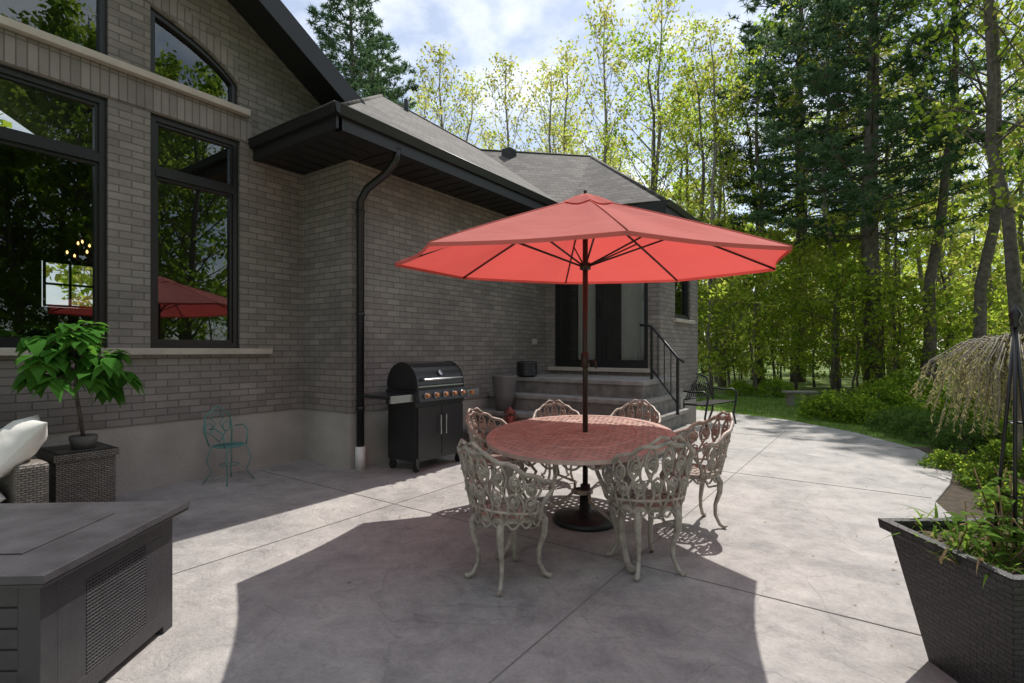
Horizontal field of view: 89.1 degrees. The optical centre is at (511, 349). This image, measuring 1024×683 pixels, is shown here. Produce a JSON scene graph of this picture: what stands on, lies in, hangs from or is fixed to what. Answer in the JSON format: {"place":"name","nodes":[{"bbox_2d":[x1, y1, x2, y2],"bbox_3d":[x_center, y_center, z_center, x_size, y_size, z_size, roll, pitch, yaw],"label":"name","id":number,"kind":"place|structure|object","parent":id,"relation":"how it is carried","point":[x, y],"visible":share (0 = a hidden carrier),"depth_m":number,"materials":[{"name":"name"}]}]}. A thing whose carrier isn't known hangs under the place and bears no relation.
{"place":"outdoors","nodes":[
{"label":"outdoors","id":0,"kind":"place"},
{"bbox_2d":[43,260,92,308],"bbox_3d":[-8.329,-1.225,9.825,0.050,0.850,0.810,0,0,35],"label":"interior window frame","id":1,"kind":"object","parent":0,"point":[70,285],"visible":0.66,"depth_m":9.79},
{"bbox_2d":[0,0,1023,352],"label":"sky","id":2,"kind":"structure","parent":0,"point":[525,29],"materials":[{"name":"white"}]},
{"bbox_2d":[98,410,957,682],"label":"patio","id":3,"kind":"structure","parent":0,"point":[394,610],"depth_m":3.15,"materials":[{"name":"concrete"}]},
{"bbox_2d":[0,415,48,502],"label":"outdoor sofa","id":4,"kind":"object","parent":3,"relation":"on","point":[24,475],"visible":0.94,"depth_m":3.55,"materials":[{"name":"grey wicker"}]},
{"bbox_2d":[34,441,118,502],"bbox_3d":[-3.732,1.107,4.455,0.560,0.547,0.440,0,0,35],"label":"wicker side table","id":5,"kind":"object","parent":3,"relation":"on","point":[85,475],"visible":0.61,"depth_m":4.30,"materials":[{"name":"grey wicker"}]},
{"bbox_2d":[10,320,146,449],"bbox_3d":[-3.510,0.295,4.233,0.864,1.074,0.867,0,0,35],"label":"potted plant","id":6,"kind":"object","parent":5,"relation":"on","point":[104,376],"visible":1,"depth_m":4.08,"materials":[{"name":"green plant"}]},
{"bbox_2d":[0,501,189,682],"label":"fire pit table","id":7,"kind":"object","parent":3,"relation":"on","point":[85,592],"visible":1,"depth_m":2.14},
{"bbox_2d":[203,405,254,486],"bbox_3d":[-3.018,0.997,5.542,0.353,0.812,0.383,0,0,20],"label":"wire garden chair","id":8,"kind":"object","parent":3,"relation":"on","point":[231,445],"visible":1,"depth_m":5.54,"materials":[{"name":"teal metal"}]},
{"bbox_2d":[0,0,697,433],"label":"brick walls","id":9,"kind":"structure","parent":3,"relation":"on","point":[298,274],"depth_m":6.28,"materials":[{"name":"grey brick"}]},
{"bbox_2d":[0,0,251,141],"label":"soldier courses","id":10,"kind":"object","parent":9,"relation":"attached to","point":[20,51],"visible":0.99,"depth_m":5.18,"materials":[{"name":"brick"}]},
{"bbox_2d":[0,99,620,359],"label":"interior rooms","id":11,"kind":"object","parent":9,"relation":"attached to","point":[46,207],"visible":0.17,"depth_m":9.16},
{"bbox_2d":[66,240,92,264],"bbox_3d":[-5.995,-2.111,7.455,0.548,1.778,0.628,0,0,35],"label":"chandelier","id":12,"kind":"object","parent":11,"relation":"hanging from","point":[90,260],"visible":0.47,"depth_m":7.37,"materials":[{"name":"black metal"}]},
{"bbox_2d":[0,0,660,205],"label":"shingle roof","id":13,"kind":"structure","parent":9,"relation":"on","point":[559,178],"depth_m":8.68,"materials":[{"name":"grey"}]},
{"bbox_2d":[404,98,515,158],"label":"roof vents","id":14,"kind":"object","parent":13,"relation":"attached to","point":[509,152],"visible":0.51,"depth_m":10.94,"materials":[{"name":"black metal"}]},
{"bbox_2d":[341,94,665,200],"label":"ridge caps","id":15,"kind":"object","parent":13,"relation":"on","point":[351,102],"visible":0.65,"depth_m":10.65,"materials":[{"name":"grey"}]},
{"bbox_2d":[0,0,688,367],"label":"window frames","id":16,"kind":"structure","parent":9,"relation":"attached to","point":[96,156],"depth_m":5.33,"materials":[{"name":"black metal"}]},
{"bbox_2d":[0,15,694,372],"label":"stone sills","id":17,"kind":"structure","parent":9,"relation":"attached to","point":[22,29],"depth_m":5.19,"materials":[{"name":"grey stone"}]},
{"bbox_2d":[355,147,400,470],"bbox_3d":[-1.542,-0.442,6.000,0.628,3.683,0.117,0,0,23],"label":"downspout","id":18,"kind":"object","parent":9,"relation":"attached to","point":[368,187],"visible":0.99,"depth_m":6.06,"materials":[{"name":"black metal"}]},
{"bbox_2d":[228,0,701,222],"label":"eaves and gutters","id":19,"kind":"object","parent":9,"relation":"attached to","point":[332,130],"visible":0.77,"depth_m":6.10,"materials":[{"name":"black metal"}]},
{"bbox_2d":[455,229,536,343],"bbox_3d":[-0.492,-0.650,7.988,0.065,2.200,3.270,0,0,35],"label":"wall vent and outlets","id":20,"kind":"object","parent":9,"relation":"attached to","point":[534,341],"visible":0.18,"depth_m":9.23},
{"bbox_2d":[578,283,643,359],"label":"curtains","id":21,"kind":"object","parent":9,"relation":"attached to","point":[632,320],"visible":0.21,"depth_m":8.86,"materials":[{"name":"fabric"}]},
{"bbox_2d":[363,361,478,472],"bbox_3d":[-1.021,0.770,6.298,0.600,1.258,1.500,0,0,35],"label":"gas grill","id":22,"kind":"object","parent":3,"relation":"on","point":[424,400],"visible":1,"depth_m":6.07,"materials":[{"name":"black metal"}]},
{"bbox_2d":[465,407,524,499],"bbox_3d":[-0.165,0.976,4.781,0.526,0.860,0.588,0,0,34],"label":"patio chair","id":23,"kind":"object","parent":3,"relation":"on","point":[474,435],"visible":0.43,"depth_m":4.87,"materials":[{"name":"beige metal"}]},
{"bbox_2d":[457,439,554,596],"bbox_3d":[-0.064,0.963,3.164,0.542,0.887,0.606,0,0,-40],"label":"patio chair","id":24,"kind":"object","parent":3,"relation":"on","point":[515,511],"visible":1,"depth_m":2.99,"materials":[{"name":"beige metal"}]},
{"bbox_2d":[532,400,579,482],"bbox_3d":[0.496,0.985,5.674,0.575,0.842,0.515,0,0,-4],"label":"patio chair","id":25,"kind":"object","parent":3,"relation":"on","point":[555,403],"visible":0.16,"depth_m":5.85,"materials":[{"name":"beige metal"}]},
{"bbox_2d":[463,373,695,464],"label":"entry steps","id":26,"kind":"structure","parent":3,"relation":"on","point":[608,395],"depth_m":7.59,"materials":[{"name":"concrete"}]},
{"bbox_2d":[491,375,517,410],"bbox_3d":[-0.113,0.646,7.836,0.396,0.528,0.396,0,0,35],"label":"tall planter pot","id":27,"kind":"object","parent":26,"relation":"on","point":[504,387],"visible":0.93,"depth_m":7.70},
{"bbox_2d":[503,407,515,423],"bbox_3d":[-0.031,0.975,7.398,0.182,0.351,0.182,0,0,35],"label":"candle lantern","id":28,"kind":"object","parent":26,"relation":"on","point":[509,411],"visible":0.55,"depth_m":7.35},
{"bbox_2d":[516,361,537,376],"bbox_3d":[0.240,0.303,8.334,0.345,0.253,0.345,0,0,35],"label":"basket pot","id":29,"kind":"object","parent":26,"relation":"on","point":[526,368],"visible":1,"depth_m":8.19,"materials":[{"name":"black wicker"}]},
{"bbox_2d":[640,324,684,414],"bbox_3d":[2.163,0.255,7.525,0.047,1.310,0.784,0,0,-36],"label":"stair railing","id":30,"kind":"object","parent":26,"relation":"on","point":[652,329],"visible":0.97,"depth_m":7.48,"materials":[{"name":"black metal"}]},
{"bbox_2d":[486,415,676,573],"bbox_3d":[0.575,1.041,4.273,1.480,0.744,2.280,0,0,15],"label":"oval patio table","id":31,"kind":"object","parent":3,"relation":"on","point":[556,441],"visible":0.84,"depth_m":3.85,"materials":[{"name":"beige metal"}]},
{"bbox_2d":[395,189,792,531],"bbox_3d":[0.600,0.043,4.256,2.886,2.715,2.886,0,0,-22],"label":"patio umbrella","id":32,"kind":"object","parent":3,"relation":"on","point":[585,239],"visible":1,"depth_m":4.25,"materials":[{"name":"fabric"}]},
{"bbox_2d":[609,399,660,484],"bbox_3d":[1.306,0.976,5.569,0.588,0.860,0.526,0,0,28],"label":"patio chair","id":33,"kind":"object","parent":3,"relation":"on","point":[654,418],"visible":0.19,"depth_m":5.75,"materials":[{"name":"beige metal"}]},
{"bbox_2d":[595,434,695,581],"bbox_3d":[0.874,0.954,3.324,0.618,0.905,0.553,0,0,-14],"label":"patio chair","id":34,"kind":"object","parent":3,"relation":"on","point":[655,498],"visible":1,"depth_m":3.17,"materials":[{"name":"beige metal"}]},
{"bbox_2d":[656,411,733,528],"bbox_3d":[1.498,0.954,4.208,0.554,0.905,0.619,0,0,-8],"label":"patio chair","id":35,"kind":"object","parent":3,"relation":"on","point":[712,469],"visible":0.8,"depth_m":4.10,"materials":[{"name":"beige metal"}]},
{"bbox_2d":[683,373,737,429],"bbox_3d":[3.627,0.914,9.679,1.190,0.983,0.645,0,0,-43],"label":"garden bench","id":36,"kind":"object","parent":3,"relation":"on","point":[708,402],"visible":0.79,"depth_m":9.85,"materials":[{"name":"black metal"}]},
{"bbox_2d":[878,518,1023,682],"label":"square planter","id":37,"kind":"object","parent":3,"relation":"on","point":[971,626],"visible":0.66,"depth_m":2.11,"materials":[{"name":"wicker"}]},
{"bbox_2d":[881,467,1023,585],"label":"planter plants","id":38,"kind":"object","parent":37,"relation":"in","point":[997,535],"visible":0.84,"depth_m":2.13,"materials":[{"name":"green plant"}]},
{"bbox_2d":[992,304,1023,558],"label":"garden obelisk","id":39,"kind":"object","parent":37,"relation":"in","point":[1015,315],"visible":0.86,"depth_m":2.14,"materials":[{"name":"black metal"}]},
{"bbox_2d":[696,352,989,402],"bbox_3d":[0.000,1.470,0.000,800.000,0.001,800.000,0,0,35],"label":"ground","id":40,"kind":"structure","parent":0,"point":[822,384],"depth_m":24.27,"materials":[{"name":"green plant"}]},
{"bbox_2d":[306,0,421,109],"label":"white pine tree","id":41,"kind":"object","parent":40,"relation":"on","point":[353,80],"visible":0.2,"depth_m":24.30,"materials":[{"name":"green plant"}]},
{"bbox_2d":[33,389,695,494],"bbox_3d":[-2.284,1.120,5.560,14.623,0.760,2.567,0,0,-45],"label":"foundation","id":42,"kind":"object","parent":40,"relation":"on","point":[154,455],"visible":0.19,"depth_m":6.00,"materials":[{"name":"concrete"}]},
{"bbox_2d":[340,32,417,109],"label":"white pine tree","id":43,"kind":"object","parent":40,"relation":"on","point":[382,53],"visible":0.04,"depth_m":28.69,"materials":[{"name":"green plant"}]},
{"bbox_2d":[409,81,474,141],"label":"birch tree","id":44,"kind":"object","parent":40,"relation":"on","point":[420,95],"visible":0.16,"depth_m":32.00,"materials":[{"name":"green plant"}]},
{"bbox_2d":[413,41,481,142],"bbox_3d":[-3.346,-7.176,26.661,3.993,17.418,4.213,0,0,-40],"label":"birch tree","id":45,"kind":"object","parent":40,"relation":"on","point":[440,59],"visible":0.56,"depth_m":26.55,"materials":[{"name":"green plant"}]},
{"bbox_2d":[434,67,498,145],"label":"birch tree","id":46,"kind":"object","parent":40,"relation":"on","point":[473,98],"visible":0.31,"depth_m":30.70,"materials":[{"name":"green plant"}]},
{"bbox_2d":[471,52,543,151],"bbox_3d":[0.059,-7.176,27.719,4.213,17.418,3.993,0,0,42],"label":"birch tree","id":47,"kind":"object","parent":40,"relation":"on","point":[504,98],"visible":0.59,"depth_m":27.61,"materials":[{"name":"green plant"}]},
{"bbox_2d":[0,0,1023,381],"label":"forest","id":48,"kind":"object","parent":40,"relation":"on","point":[78,278],"visible":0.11,"depth_m":25.29,"materials":[{"name":"green plant"}]},
{"bbox_2d":[505,56,590,153],"bbox_3d":[1.935,-6.755,27.351,4.376,16.533,4.509,0,0,37],"label":"birch tree","id":49,"kind":"object","parent":40,"relation":"on","point":[551,84],"visible":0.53,"depth_m":26.76,"materials":[{"name":"green plant"}]},
{"bbox_2d":[526,35,601,153],"bbox_3d":[2.676,-7.951,29.346,4.350,18.973,4.589,0,0,-43],"label":"birch tree","id":50,"kind":"object","parent":40,"relation":"on","point":[574,60],"visible":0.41,"depth_m":29.09,"materials":[{"name":"green plant"}]},
{"bbox_2d":[564,0,653,184],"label":"birch tree","id":51,"kind":"object","parent":40,"relation":"on","point":[604,15],"visible":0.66,"depth_m":25.77,"materials":[{"name":"green plant"}]},
{"bbox_2d":[604,0,709,208],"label":"birch tree","id":52,"kind":"object","parent":40,"relation":"on","point":[670,3],"visible":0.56,"depth_m":25.84,"materials":[{"name":"green plant"}]},
{"bbox_2d":[590,27,725,211],"bbox_3d":[6.551,-6.719,23.672,5.986,16.533,6.228,0,0,25],"label":"maple tree","id":53,"kind":"object","parent":40,"relation":"on","point":[637,58],"visible":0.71,"depth_m":23.68,"materials":[{"name":"green plant"}]},
{"bbox_2d":[640,39,762,331],"bbox_3d":[7.984,-5.591,22.436,5.779,14.231,5.724,0,0,-1],"label":"maple tree","id":54,"kind":"object","parent":40,"relation":"on","point":[688,73],"visible":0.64,"depth_m":21.46,"materials":[{"name":"green plant"}]},
{"bbox_2d":[663,12,775,386],"bbox_3d":[8.172,-5.960,20.713,3.557,14.938,3.952,0,0,-2],"label":"birch tree","id":55,"kind":"object","parent":40,"relation":"on","point":[721,382],"visible":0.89,"depth_m":20.91,"materials":[{"name":"green plant"}]},
{"bbox_2d":[683,10,830,384],"bbox_3d":[10.378,-6.328,22.294,5.701,15.745,5.931,0,0,-5],"label":"maple tree","id":56,"kind":"object","parent":40,"relation":"on","point":[760,187],"visible":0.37,"depth_m":21.93,"materials":[{"name":"green plant"}]},
{"bbox_2d":[691,0,940,381],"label":"white pine tree","id":57,"kind":"object","parent":40,"relation":"on","point":[749,30],"visible":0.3,"depth_m":23.08,"materials":[{"name":"green plant"}]},
{"bbox_2d":[769,0,882,389],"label":"maple tree","id":58,"kind":"object","parent":40,"relation":"on","point":[793,96],"visible":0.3,"depth_m":19.62,"materials":[{"name":"green plant"}]},
{"bbox_2d":[674,172,1023,396],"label":"forest understory","id":59,"kind":"object","parent":40,"relation":"on","point":[740,297],"visible":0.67,"depth_m":17.27,"materials":[{"name":"green plant"}]},
{"bbox_2d":[733,0,1023,393],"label":"white pine tree","id":60,"kind":"object","parent":40,"relation":"on","point":[872,29],"visible":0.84,"depth_m":16.69,"materials":[{"name":"green plant"}]},
{"bbox_2d":[802,0,1023,397],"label":"maple tree","id":61,"kind":"object","parent":40,"relation":"on","point":[931,271],"visible":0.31,"depth_m":16.17,"materials":[{"name":"green plant"}]},
{"bbox_2d":[855,0,1023,378],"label":"maple tree","id":62,"kind":"object","parent":40,"relation":"on","point":[1013,273],"visible":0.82,"depth_m":13.03,"materials":[{"name":"green plant"}]},
{"bbox_2d":[882,0,1023,388],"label":"maple tree","id":63,"kind":"object","parent":40,"relation":"on","point":[980,295],"visible":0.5,"depth_m":14.73,"materials":[{"name":"green plant"}]},
{"bbox_2d":[908,446,1023,518],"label":"garden bed","id":64,"kind":"object","parent":40,"relation":"on","point":[954,496],"depth_m":5.01,"materials":[{"name":"soil"}]},
{"bbox_2d":[916,445,969,471],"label":"perennial plant","id":65,"kind":"object","parent":64,"relation":"on","point":[937,458],"visible":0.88,"depth_m":6.14,"materials":[{"name":"green plant"}]},
{"bbox_2d":[909,332,1023,469],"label":"weeping tree","id":66,"kind":"object","parent":64,"relation":"on","point":[979,361],"visible":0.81,"depth_m":5.87,"materials":[{"name":"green plant"}]},
{"bbox_2d":[928,416,1023,453],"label":"juniper bush","id":67,"kind":"object","parent":64,"relation":"on","point":[941,442],"visible":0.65,"depth_m":7.32,"materials":[{"name":"green plant"}]},
{"bbox_2d":[951,456,1023,489],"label":"perennial plant","id":68,"kind":"object","parent":64,"relation":"on","point":[986,473],"visible":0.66,"depth_m":5.36,"materials":[{"name":"green plant"}]},
{"bbox_2d":[961,438,1023,477],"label":"perennial plant","id":69,"kind":"object","parent":64,"relation":"on","point":[989,451],"visible":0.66,"depth_m":6.08,"materials":[{"name":"green plant"}]},
{"bbox_2d":[964,412,1023,456],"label":"shrub","id":70,"kind":"object","parent":64,"relation":"on","point":[1009,436],"visible":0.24,"depth_m":7.02,"materials":[{"name":"green plant"}]},
{"bbox_2d":[971,479,1023,516],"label":"perennial plant","id":71,"kind":"object","parent":64,"relation":"on","point":[1005,507],"visible":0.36,"depth_m":4.59,"materials":[{"name":"green plant"}]},
{"bbox_2d":[696,393,1010,447],"bbox_3d":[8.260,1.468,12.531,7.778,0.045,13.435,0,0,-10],"label":"lawn","id":72,"kind":"structure","parent":0,"point":[916,443],"depth_m":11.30,"materials":[{"name":"plant"}]},
{"bbox_2d":[722,379,756,395],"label":"shrub","id":73,"kind":"object","parent":72,"relation":"on","point":[737,386],"visible":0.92,"depth_m":16.42,"materials":[{"name":"green plant"}]},
{"bbox_2d":[754,374,800,398],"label":"shrub","id":74,"kind":"object","parent":72,"relation":"on","point":[774,384],"visible":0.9,"depth_m":15.81,"materials":[{"name":"green plant"}]},
{"bbox_2d":[782,391,818,406],"bbox_3d":[7.421,1.260,13.400,0.800,0.408,0.288,0,0,0],"label":"stone garden bench","id":75,"kind":"object","parent":72,"relation":"on","point":[789,398],"visible":0.69,"depth_m":13.29,"materials":[{"name":"grey stone"}]},
{"bbox_2d":[795,390,835,416],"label":"shrub","id":76,"kind":"object","parent":72,"relation":"on","point":[806,401],"visible":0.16,"depth_m":11.51,"materials":[{"name":"green plant"}]},
{"bbox_2d":[797,386,868,422],"bbox_3d":[6.678,1.110,10.761,1.378,0.767,1.278,0,0,9],"label":"shrub","id":77,"kind":"object","parent":72,"relation":"on","point":[825,399],"visible":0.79,"depth_m":10.70,"materials":[{"name":"green plant"}]},
{"bbox_2d":[827,390,889,425],"bbox_3d":[7.011,1.143,10.443,1.240,0.691,1.150,0,0,-14],"label":"shrub","id":78,"kind":"object","parent":72,"relation":"on","point":[872,406],"visible":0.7,"depth_m":10.21,"materials":[{"name":"green plant"}]},
{"bbox_2d":[849,374,918,409],"bbox_3d":[8.806,1.044,12.542,1.533,0.921,1.654,0,0,18],"label":"shrub","id":79,"kind":"object","parent":72,"relation":"on","point":[891,391],"visible":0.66,"depth_m":12.28,"materials":[{"name":"green plant"}]},
{"bbox_2d":[861,403,941,430],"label":"juniper bush","id":80,"kind":"object","parent":72,"relation":"on","point":[877,422],"visible":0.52,"depth_m":9.23,"materials":[{"name":"green plant"}]},
{"bbox_2d":[858,364,945,404],"bbox_3d":[10.177,0.945,13.569,1.916,1.151,2.068,0,0,40],"label":"shrub","id":81,"kind":"object","parent":72,"relation":"on","point":[903,381],"visible":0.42,"depth_m":13.28,"materials":[{"name":"green plant"}]},
{"bbox_2d":[881,408,971,447],"bbox_3d":[6.742,1.193,8.319,1.354,0.567,1.442,0,0,-4],"label":"juniper bush","id":82,"kind":"object","parent":72,"relation":"on","point":[911,424],"visible":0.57,"depth_m":8.24,"materials":[{"name":"green plant"}]},
{"bbox_2d":[879,0,1023,234],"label":"maple tree","id":83,"kind":"object","parent":72,"relation":"on","point":[984,183],"visible":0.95,"depth_m":12.60,"materials":[{"name":"green plant"}]},
{"bbox_2d":[903,383,1012,428],"bbox_3d":[8.219,1.010,9.649,1.792,0.998,1.661,0,0,11],"label":"shrub","id":84,"kind":"object","parent":72,"relation":"on","point":[939,407],"visible":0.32,"depth_m":9.39,"materials":[{"name":"green plant"}]},
{"bbox_2d":[940,385,1012,420],"bbox_3d":[9.619,1.050,10.305,2.277,0.896,2.138,0,0,35],"label":"juniper bush","id":85,"kind":"object","parent":72,"relation":"on","point":[1011,403],"visible":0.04,"depth_m":9.98,"materials":[{"name":"green plant"}]}
]}

